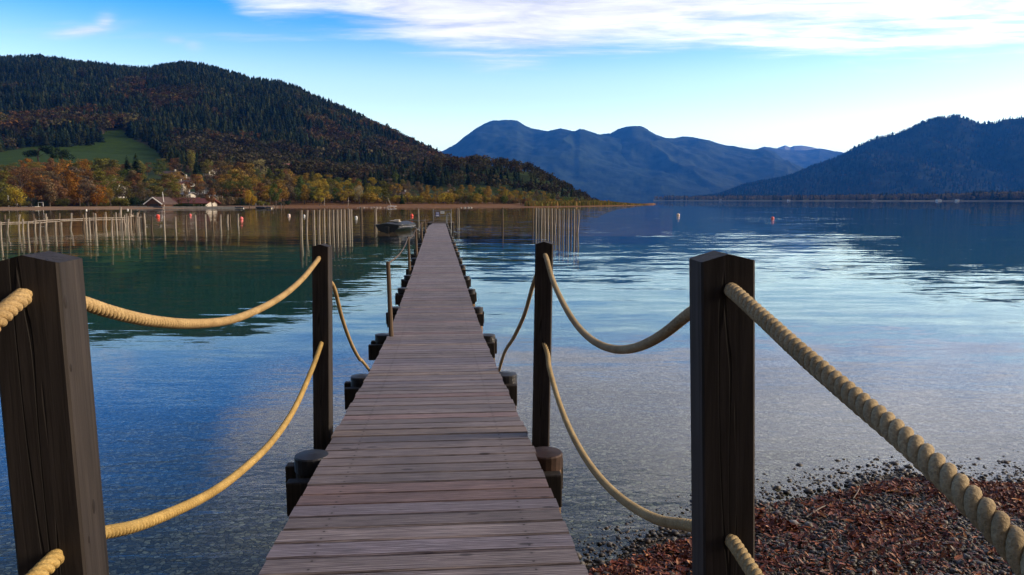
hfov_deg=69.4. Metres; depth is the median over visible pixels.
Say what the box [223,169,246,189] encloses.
broadleaf tree
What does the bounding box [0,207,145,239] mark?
old pier
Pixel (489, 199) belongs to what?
shrub
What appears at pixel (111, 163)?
broadleaf tree
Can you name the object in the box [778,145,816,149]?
mountain
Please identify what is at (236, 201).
shrub
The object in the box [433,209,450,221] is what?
end railing
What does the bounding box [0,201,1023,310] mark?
lake water
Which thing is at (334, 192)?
broadleaf tree
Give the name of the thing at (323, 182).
broadleaf tree
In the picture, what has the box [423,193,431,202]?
broadleaf tree
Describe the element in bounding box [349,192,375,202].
shrub
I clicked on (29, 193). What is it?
broadleaf tree
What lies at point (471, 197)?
shrub
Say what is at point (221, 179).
broadleaf tree
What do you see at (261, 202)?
shrub
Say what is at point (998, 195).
shore woods
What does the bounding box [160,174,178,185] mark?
broadleaf tree
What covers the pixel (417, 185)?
broadleaf tree
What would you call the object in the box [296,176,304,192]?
slender tree
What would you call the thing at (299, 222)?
mooring pole
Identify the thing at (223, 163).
bare tree
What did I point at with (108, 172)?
broadleaf tree
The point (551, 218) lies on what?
mooring pole
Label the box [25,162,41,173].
bare tree
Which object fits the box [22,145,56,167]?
tree
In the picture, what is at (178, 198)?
bare tree
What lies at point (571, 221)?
mooring pole
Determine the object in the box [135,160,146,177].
slender tree
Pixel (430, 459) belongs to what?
jetty
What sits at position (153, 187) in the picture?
broadleaf tree
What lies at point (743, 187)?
mountain forest
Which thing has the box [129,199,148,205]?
shrub
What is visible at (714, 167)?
mountain
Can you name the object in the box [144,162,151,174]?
broadleaf tree
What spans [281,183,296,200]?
broadleaf tree
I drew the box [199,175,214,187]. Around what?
broadleaf tree
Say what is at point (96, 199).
tree
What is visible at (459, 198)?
bare tree
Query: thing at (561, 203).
reeds
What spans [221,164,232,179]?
bare tree
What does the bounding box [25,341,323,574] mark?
rope
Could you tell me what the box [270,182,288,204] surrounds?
broadleaf tree
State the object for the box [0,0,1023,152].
sky
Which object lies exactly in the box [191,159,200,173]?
spruce tree
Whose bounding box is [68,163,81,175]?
broadleaf tree
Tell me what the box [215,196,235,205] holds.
shrub
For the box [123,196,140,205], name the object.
shrub
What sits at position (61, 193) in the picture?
broadleaf tree
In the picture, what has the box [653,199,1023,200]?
shore
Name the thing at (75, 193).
broadleaf tree
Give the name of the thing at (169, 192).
bare tree
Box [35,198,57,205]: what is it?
shrub
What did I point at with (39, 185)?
broadleaf tree
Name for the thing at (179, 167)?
bare tree
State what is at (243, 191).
broadleaf tree
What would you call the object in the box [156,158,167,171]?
bare tree
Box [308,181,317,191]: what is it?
bare tree
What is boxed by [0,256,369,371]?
rope
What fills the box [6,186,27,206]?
willow tree
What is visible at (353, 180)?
slender tree
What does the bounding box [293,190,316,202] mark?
shrub
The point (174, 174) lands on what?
bare tree
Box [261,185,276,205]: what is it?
broadleaf tree
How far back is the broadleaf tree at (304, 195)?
266.75 m
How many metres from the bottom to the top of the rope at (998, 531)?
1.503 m
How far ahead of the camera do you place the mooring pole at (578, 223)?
50.75 m
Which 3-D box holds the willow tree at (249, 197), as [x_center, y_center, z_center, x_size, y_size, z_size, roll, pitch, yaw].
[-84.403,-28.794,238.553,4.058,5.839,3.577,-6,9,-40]
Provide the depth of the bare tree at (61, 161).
331.81 m
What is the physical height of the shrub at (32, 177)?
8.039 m
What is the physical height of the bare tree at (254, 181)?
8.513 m
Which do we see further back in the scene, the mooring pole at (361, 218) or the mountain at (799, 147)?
the mountain at (799, 147)
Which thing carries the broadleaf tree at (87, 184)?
on the hills
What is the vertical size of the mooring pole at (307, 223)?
3.845 m
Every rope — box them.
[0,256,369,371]
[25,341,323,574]
[498,253,1023,574]
[542,343,763,574]
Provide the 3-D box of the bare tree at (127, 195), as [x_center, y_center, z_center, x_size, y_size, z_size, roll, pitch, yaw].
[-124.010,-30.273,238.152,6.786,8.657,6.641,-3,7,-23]
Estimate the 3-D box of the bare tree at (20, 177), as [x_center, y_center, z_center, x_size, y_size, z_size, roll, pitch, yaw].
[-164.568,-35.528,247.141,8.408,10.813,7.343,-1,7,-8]
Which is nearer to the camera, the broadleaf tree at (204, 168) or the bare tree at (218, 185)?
the bare tree at (218, 185)
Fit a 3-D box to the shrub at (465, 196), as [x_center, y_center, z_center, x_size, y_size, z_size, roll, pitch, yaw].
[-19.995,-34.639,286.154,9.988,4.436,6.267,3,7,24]
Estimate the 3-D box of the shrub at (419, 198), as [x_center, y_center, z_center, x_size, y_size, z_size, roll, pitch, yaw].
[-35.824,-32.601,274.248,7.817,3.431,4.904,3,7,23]
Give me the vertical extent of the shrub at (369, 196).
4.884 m
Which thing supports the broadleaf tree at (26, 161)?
on the hills
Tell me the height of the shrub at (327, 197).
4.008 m
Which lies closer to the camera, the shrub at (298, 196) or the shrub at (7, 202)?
the shrub at (7, 202)
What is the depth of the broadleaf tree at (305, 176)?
397.04 m
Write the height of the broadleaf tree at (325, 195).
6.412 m
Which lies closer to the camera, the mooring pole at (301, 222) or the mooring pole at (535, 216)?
the mooring pole at (301, 222)
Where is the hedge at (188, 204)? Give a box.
[174,203,207,206]
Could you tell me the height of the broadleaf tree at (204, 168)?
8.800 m
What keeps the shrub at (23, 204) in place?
on the hills
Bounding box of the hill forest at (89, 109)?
[0,53,597,200]
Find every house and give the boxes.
[96,179,131,199]
[159,169,184,178]
[164,179,193,191]
[171,195,199,205]
[180,189,197,196]
[191,197,220,206]
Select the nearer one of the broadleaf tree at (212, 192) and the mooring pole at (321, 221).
the mooring pole at (321, 221)
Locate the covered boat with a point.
(395, 225)
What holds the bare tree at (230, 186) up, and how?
on the hills
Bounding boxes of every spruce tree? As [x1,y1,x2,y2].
[123,155,130,175]
[131,153,145,181]
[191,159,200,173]
[399,192,404,203]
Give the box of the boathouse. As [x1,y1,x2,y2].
[143,197,177,206]
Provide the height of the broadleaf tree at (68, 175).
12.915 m
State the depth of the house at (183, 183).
286.74 m
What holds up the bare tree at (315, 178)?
on the hills
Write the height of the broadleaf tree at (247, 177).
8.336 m
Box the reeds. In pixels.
[524,200,647,205]
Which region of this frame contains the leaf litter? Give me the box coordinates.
[588,476,1023,574]
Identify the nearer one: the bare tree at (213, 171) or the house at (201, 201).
the house at (201, 201)
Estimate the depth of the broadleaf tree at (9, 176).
266.91 m
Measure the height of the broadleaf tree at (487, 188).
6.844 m
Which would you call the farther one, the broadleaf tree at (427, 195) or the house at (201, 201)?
the broadleaf tree at (427, 195)
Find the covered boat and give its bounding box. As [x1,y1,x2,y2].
[374,219,414,231]
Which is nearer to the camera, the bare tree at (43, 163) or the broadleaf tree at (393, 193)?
the broadleaf tree at (393, 193)
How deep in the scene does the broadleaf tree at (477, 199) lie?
274.88 m
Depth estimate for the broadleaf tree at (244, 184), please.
266.85 m
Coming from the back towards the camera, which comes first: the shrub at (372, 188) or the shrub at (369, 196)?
the shrub at (372, 188)
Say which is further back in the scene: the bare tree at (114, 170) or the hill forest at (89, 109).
the hill forest at (89, 109)
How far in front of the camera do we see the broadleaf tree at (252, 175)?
354.94 m
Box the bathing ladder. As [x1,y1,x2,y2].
[446,213,451,231]
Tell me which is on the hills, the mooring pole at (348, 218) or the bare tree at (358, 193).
the bare tree at (358, 193)
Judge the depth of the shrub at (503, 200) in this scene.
285.15 m
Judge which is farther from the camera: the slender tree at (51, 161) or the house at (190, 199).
the slender tree at (51, 161)
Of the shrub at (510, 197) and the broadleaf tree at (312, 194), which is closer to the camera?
the broadleaf tree at (312, 194)
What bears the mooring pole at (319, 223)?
in the lake water
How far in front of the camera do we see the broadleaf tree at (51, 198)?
213.22 m
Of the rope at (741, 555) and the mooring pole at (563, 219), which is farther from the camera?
the mooring pole at (563, 219)
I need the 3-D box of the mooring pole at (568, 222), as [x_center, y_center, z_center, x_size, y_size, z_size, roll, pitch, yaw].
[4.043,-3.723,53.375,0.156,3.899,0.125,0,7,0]
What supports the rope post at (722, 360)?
on the lake bed
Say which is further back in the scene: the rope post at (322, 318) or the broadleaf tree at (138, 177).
the broadleaf tree at (138, 177)
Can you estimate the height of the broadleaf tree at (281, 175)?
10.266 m
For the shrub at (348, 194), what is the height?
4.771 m
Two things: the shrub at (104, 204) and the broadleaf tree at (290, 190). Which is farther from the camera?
the broadleaf tree at (290, 190)
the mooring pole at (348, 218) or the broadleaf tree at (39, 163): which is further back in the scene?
the broadleaf tree at (39, 163)
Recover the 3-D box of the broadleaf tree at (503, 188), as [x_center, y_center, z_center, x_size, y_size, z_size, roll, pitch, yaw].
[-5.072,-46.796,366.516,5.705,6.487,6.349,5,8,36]
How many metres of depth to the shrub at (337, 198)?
276.23 m
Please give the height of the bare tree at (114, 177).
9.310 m
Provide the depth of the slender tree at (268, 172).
367.85 m
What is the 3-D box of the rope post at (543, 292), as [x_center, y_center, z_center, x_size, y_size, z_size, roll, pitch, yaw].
[0.176,1.190,4.623,0.104,2.955,0.104,1,7,6]
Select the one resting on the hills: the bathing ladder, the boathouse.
the boathouse
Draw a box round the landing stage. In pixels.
[6,203,39,206]
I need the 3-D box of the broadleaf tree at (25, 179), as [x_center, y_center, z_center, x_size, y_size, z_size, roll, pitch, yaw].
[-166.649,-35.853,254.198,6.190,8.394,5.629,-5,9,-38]
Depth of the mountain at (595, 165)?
8884.25 m
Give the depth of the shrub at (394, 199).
273.44 m
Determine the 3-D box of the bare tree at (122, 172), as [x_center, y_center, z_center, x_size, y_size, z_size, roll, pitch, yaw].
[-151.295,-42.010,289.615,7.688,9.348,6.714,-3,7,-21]
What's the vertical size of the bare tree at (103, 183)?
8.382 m
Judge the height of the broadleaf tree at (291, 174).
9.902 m
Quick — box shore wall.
[165,207,233,207]
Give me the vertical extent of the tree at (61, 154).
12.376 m
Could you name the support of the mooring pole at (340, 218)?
in the lake water
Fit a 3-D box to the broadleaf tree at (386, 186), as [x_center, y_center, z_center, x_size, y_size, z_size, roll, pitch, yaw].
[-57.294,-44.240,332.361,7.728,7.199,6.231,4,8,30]
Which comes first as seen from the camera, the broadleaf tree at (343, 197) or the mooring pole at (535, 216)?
the mooring pole at (535, 216)
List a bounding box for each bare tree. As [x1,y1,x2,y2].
[0,182,9,201]
[5,165,32,189]
[5,171,19,192]
[24,166,45,179]
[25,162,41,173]
[33,169,48,189]
[42,162,51,173]
[56,159,71,169]
[76,158,92,176]
[76,166,92,180]
[93,181,115,197]
[101,179,121,198]
[104,188,114,205]
[106,175,125,196]
[107,166,125,180]
[117,168,134,178]
[117,180,137,200]
[136,175,148,188]
[136,183,153,205]
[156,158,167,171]
[158,179,176,196]
[164,189,173,198]
[165,170,187,189]
[169,158,180,169]
[171,192,184,206]
[176,163,182,170]
[182,187,196,202]
[192,183,210,197]
[206,165,219,182]
[208,160,231,179]
[211,181,227,196]
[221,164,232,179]
[222,180,245,197]
[247,178,260,195]
[251,159,268,177]
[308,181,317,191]
[313,173,322,181]
[326,178,337,192]
[354,186,362,203]
[368,178,376,186]
[404,192,410,203]
[456,192,462,203]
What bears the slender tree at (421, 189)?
on the hills
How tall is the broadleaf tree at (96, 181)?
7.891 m
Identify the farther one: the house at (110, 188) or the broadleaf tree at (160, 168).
the broadleaf tree at (160, 168)
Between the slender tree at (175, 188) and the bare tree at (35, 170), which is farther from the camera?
the bare tree at (35, 170)
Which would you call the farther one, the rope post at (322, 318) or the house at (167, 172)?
the house at (167, 172)
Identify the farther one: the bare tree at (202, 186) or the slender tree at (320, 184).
the slender tree at (320, 184)
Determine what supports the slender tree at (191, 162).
on the hills
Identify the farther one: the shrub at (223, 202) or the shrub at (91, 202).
the shrub at (223, 202)
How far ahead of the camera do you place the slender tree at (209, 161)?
417.29 m
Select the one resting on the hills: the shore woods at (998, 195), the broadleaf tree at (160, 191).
the broadleaf tree at (160, 191)
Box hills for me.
[0,76,654,209]
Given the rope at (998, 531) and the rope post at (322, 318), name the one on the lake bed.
the rope post at (322, 318)
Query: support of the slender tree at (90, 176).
on the hills
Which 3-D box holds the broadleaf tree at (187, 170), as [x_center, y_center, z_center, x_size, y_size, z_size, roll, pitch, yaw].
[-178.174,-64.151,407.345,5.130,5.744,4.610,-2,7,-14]
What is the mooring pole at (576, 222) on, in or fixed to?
in the lake water
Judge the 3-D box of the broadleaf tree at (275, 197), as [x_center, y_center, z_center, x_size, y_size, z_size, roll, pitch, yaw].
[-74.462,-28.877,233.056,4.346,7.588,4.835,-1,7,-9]
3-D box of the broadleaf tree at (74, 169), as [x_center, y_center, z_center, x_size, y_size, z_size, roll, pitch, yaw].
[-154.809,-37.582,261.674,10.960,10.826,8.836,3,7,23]
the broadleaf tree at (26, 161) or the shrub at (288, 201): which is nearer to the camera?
the shrub at (288, 201)
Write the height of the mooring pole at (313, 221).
3.832 m
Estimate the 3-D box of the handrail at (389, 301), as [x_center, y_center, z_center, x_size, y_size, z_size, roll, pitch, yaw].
[-3.081,-1.429,24.061,0.203,1.290,30.114,-1,7,-6]
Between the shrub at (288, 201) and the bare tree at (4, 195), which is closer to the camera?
the bare tree at (4, 195)
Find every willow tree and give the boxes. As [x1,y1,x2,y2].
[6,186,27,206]
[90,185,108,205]
[244,189,256,205]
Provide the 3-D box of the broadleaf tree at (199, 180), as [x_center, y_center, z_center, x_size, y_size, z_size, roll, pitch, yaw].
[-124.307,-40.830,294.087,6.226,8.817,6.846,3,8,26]
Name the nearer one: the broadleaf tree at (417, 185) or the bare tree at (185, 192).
the bare tree at (185, 192)
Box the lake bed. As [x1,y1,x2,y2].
[0,263,1023,574]
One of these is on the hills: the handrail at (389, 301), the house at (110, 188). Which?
the house at (110, 188)
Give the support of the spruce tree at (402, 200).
on the hills
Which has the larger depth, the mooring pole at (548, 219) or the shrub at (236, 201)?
the shrub at (236, 201)
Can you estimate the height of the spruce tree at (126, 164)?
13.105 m
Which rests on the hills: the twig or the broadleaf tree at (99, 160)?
the broadleaf tree at (99, 160)
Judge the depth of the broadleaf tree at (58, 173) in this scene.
272.41 m
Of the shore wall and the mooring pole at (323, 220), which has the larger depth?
the shore wall
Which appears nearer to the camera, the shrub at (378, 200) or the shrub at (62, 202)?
the shrub at (62, 202)
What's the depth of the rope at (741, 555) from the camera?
2.17 m
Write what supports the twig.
on the leaf litter
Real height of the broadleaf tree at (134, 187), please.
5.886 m
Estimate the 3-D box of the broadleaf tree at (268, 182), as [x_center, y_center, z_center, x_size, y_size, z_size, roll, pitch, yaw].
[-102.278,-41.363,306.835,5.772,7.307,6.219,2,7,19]
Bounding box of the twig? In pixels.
[806,505,825,517]
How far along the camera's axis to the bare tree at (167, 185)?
255.93 m
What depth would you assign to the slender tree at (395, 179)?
415.06 m
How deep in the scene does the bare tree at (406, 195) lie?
272.96 m
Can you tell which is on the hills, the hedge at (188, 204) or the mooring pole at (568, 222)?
the hedge at (188, 204)
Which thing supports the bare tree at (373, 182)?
on the hills
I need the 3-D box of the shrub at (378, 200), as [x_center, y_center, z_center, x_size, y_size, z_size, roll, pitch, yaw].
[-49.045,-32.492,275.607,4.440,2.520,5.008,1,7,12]
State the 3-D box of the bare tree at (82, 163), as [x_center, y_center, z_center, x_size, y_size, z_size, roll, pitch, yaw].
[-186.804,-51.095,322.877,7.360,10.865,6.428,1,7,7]
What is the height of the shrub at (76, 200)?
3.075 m
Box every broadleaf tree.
[0,170,7,191]
[0,183,9,206]
[2,172,15,183]
[3,165,15,171]
[16,171,32,189]
[18,158,33,177]
[20,182,35,200]
[27,176,57,205]
[33,162,45,175]
[38,178,57,205]
[45,171,59,182]
[51,180,67,199]
[53,168,66,182]
[55,164,76,197]
[56,166,89,189]
[67,177,86,205]
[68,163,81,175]
[76,179,101,205]
[86,164,102,179]
[88,158,103,172]
[88,180,102,191]
[92,170,115,181]
[94,158,110,169]
[101,170,119,180]
[102,159,120,175]
[114,183,130,197]
[124,170,139,189]
[128,173,142,188]
[128,185,142,197]
[138,178,163,197]
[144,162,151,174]
[152,162,166,173]
[154,171,170,187]
[155,189,166,196]
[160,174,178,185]
[182,174,205,192]
[183,166,191,175]
[193,174,204,194]
[199,162,209,175]
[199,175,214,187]
[204,188,215,206]
[208,175,220,192]
[217,174,237,187]
[217,184,251,202]
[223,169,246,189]
[232,162,247,174]
[236,163,259,178]
[237,180,254,193]
[243,176,256,188]
[253,182,266,201]
[261,179,271,190]
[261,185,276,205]
[268,184,281,206]
[269,168,285,182]
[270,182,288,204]
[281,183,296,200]
[283,174,292,188]
[287,169,294,181]
[289,175,302,189]
[300,184,310,203]
[302,173,309,182]
[308,187,317,202]
[312,187,323,205]
[318,187,329,203]
[321,179,328,190]
[330,187,338,196]
[334,182,348,193]
[338,190,348,200]
[363,183,371,191]
[378,181,391,195]
[380,188,391,203]
[390,189,400,196]
[393,184,402,193]
[401,184,409,191]
[415,181,423,193]
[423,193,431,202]
[468,185,474,192]
[472,193,482,201]
[483,186,490,196]
[496,186,506,194]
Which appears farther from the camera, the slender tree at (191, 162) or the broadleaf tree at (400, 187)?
the slender tree at (191, 162)
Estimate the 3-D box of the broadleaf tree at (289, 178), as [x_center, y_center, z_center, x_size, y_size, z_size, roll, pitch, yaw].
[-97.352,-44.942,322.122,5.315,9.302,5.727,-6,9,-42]
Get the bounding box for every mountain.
[441,120,715,200]
[600,126,803,193]
[731,117,1023,198]
[758,147,843,167]
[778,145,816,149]
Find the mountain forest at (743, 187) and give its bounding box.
[689,113,1023,198]
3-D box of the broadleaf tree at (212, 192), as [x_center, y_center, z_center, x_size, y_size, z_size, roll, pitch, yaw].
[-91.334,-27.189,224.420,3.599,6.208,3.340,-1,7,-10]
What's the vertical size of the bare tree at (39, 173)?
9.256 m
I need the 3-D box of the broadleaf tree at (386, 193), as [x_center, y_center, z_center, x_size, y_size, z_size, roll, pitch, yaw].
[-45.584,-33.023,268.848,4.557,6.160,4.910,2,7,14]
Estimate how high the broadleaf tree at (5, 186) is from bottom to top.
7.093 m
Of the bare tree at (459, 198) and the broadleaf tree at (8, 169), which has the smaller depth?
the bare tree at (459, 198)
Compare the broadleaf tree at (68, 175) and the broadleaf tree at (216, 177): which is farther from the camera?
the broadleaf tree at (216, 177)
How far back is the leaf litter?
4.92 m
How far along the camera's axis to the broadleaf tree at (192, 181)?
284.90 m
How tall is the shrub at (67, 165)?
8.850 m
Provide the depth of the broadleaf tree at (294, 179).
325.59 m
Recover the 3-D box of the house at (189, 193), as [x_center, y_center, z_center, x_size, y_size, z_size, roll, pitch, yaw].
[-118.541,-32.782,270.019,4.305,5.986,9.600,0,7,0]
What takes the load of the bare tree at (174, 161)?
on the hills
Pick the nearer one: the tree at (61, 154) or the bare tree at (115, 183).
the bare tree at (115, 183)
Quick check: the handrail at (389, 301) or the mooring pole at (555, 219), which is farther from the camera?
the mooring pole at (555, 219)
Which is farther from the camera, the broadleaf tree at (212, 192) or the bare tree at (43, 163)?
the bare tree at (43, 163)
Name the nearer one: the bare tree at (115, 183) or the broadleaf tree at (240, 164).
the bare tree at (115, 183)
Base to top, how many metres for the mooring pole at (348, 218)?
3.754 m
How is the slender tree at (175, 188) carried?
on the hills
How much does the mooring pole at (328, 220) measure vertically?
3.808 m
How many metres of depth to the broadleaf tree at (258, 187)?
261.45 m
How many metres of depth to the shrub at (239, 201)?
248.99 m
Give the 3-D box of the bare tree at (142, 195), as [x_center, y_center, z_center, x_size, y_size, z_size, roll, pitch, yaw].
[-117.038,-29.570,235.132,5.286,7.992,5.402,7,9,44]
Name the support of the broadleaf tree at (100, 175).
on the hills
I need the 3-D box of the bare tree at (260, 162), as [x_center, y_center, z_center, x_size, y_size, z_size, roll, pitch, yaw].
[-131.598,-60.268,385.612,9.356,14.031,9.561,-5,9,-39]
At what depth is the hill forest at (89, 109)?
826.26 m
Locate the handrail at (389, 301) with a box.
[386,219,426,336]
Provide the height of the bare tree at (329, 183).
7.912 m
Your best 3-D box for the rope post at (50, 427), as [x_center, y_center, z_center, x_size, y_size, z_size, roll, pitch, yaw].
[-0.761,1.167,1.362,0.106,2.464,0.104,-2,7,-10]
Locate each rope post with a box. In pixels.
[0,251,108,574]
[312,244,332,449]
[532,241,553,446]
[689,251,754,574]
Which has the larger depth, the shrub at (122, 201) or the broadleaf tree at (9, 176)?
the broadleaf tree at (9, 176)
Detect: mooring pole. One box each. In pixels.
[299,210,300,231]
[301,210,302,234]
[306,210,307,233]
[313,210,314,232]
[318,210,319,232]
[321,210,322,229]
[323,210,324,231]
[328,210,329,230]
[332,210,333,230]
[340,209,341,228]
[348,209,349,227]
[360,207,362,223]
[535,208,536,224]
[547,208,548,228]
[551,208,552,228]
[554,208,556,229]
[562,209,564,231]
[567,209,568,231]
[570,209,571,230]
[573,209,574,232]
[575,209,576,231]
[577,209,578,233]
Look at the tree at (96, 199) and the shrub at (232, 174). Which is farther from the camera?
the shrub at (232, 174)
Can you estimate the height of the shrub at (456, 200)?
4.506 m
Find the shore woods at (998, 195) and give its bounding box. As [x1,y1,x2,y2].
[654,188,1023,199]
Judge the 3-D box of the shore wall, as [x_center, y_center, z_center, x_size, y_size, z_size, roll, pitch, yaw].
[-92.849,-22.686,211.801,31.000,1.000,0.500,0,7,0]
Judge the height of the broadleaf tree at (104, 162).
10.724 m
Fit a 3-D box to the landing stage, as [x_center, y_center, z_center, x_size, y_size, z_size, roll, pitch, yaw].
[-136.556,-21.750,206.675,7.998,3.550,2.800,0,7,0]
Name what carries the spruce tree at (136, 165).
on the hills
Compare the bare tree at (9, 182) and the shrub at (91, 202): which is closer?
the shrub at (91, 202)
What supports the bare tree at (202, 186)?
on the hills
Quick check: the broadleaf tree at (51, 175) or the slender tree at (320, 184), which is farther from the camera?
the slender tree at (320, 184)
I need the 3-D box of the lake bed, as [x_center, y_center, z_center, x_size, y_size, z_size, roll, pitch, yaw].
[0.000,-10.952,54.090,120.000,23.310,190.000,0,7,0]
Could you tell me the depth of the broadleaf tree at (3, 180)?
258.45 m
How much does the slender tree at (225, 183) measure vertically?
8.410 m
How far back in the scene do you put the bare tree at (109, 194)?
222.01 m
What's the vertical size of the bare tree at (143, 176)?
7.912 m
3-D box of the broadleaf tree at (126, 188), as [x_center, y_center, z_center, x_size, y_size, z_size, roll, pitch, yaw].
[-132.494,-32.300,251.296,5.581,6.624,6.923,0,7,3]
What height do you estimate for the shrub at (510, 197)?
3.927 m
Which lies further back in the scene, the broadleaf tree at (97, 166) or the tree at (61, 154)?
the tree at (61, 154)
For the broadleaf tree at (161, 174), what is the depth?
299.72 m
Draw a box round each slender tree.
[45,158,55,174]
[85,171,94,188]
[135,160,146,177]
[166,178,183,196]
[185,149,195,173]
[205,159,213,171]
[221,181,230,197]
[265,168,272,179]
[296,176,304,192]
[308,171,316,186]
[317,180,323,192]
[351,177,356,187]
[391,171,398,187]
[418,185,423,195]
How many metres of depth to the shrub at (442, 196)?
276.99 m
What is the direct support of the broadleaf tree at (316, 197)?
on the hills
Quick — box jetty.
[258,222,588,574]
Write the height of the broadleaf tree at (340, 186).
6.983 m
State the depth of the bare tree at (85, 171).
271.15 m
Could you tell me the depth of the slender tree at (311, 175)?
393.38 m
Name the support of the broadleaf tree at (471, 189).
on the hills
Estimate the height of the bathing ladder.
1.902 m
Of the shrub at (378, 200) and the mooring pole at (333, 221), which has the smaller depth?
the mooring pole at (333, 221)
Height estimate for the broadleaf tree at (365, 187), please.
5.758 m
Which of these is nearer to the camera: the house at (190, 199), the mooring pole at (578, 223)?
the mooring pole at (578, 223)
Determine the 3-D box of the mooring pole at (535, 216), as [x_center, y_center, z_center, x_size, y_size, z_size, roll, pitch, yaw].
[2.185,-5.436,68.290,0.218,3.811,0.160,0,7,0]
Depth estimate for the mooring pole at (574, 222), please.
51.96 m
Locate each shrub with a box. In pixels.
[0,199,14,206]
[15,201,30,205]
[27,172,64,186]
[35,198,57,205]
[50,161,89,174]
[55,198,71,205]
[60,197,83,205]
[84,199,98,205]
[97,199,109,205]
[105,198,130,205]
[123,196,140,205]
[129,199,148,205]
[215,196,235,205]
[226,196,248,204]
[227,171,239,180]
[237,196,257,205]
[256,201,269,205]
[278,200,290,205]
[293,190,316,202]
[316,192,331,201]
[331,194,343,202]
[335,191,351,201]
[349,191,378,202]
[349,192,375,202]
[365,186,381,195]
[375,197,386,202]
[388,196,400,202]
[405,195,423,203]
[436,192,453,203]
[437,192,458,202]
[451,192,471,202]
[461,192,480,203]
[482,197,492,202]
[497,194,518,203]
[499,195,508,203]
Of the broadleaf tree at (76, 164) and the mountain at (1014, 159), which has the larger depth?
the mountain at (1014, 159)
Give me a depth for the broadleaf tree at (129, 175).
284.67 m
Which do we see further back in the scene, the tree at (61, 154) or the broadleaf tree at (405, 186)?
the tree at (61, 154)

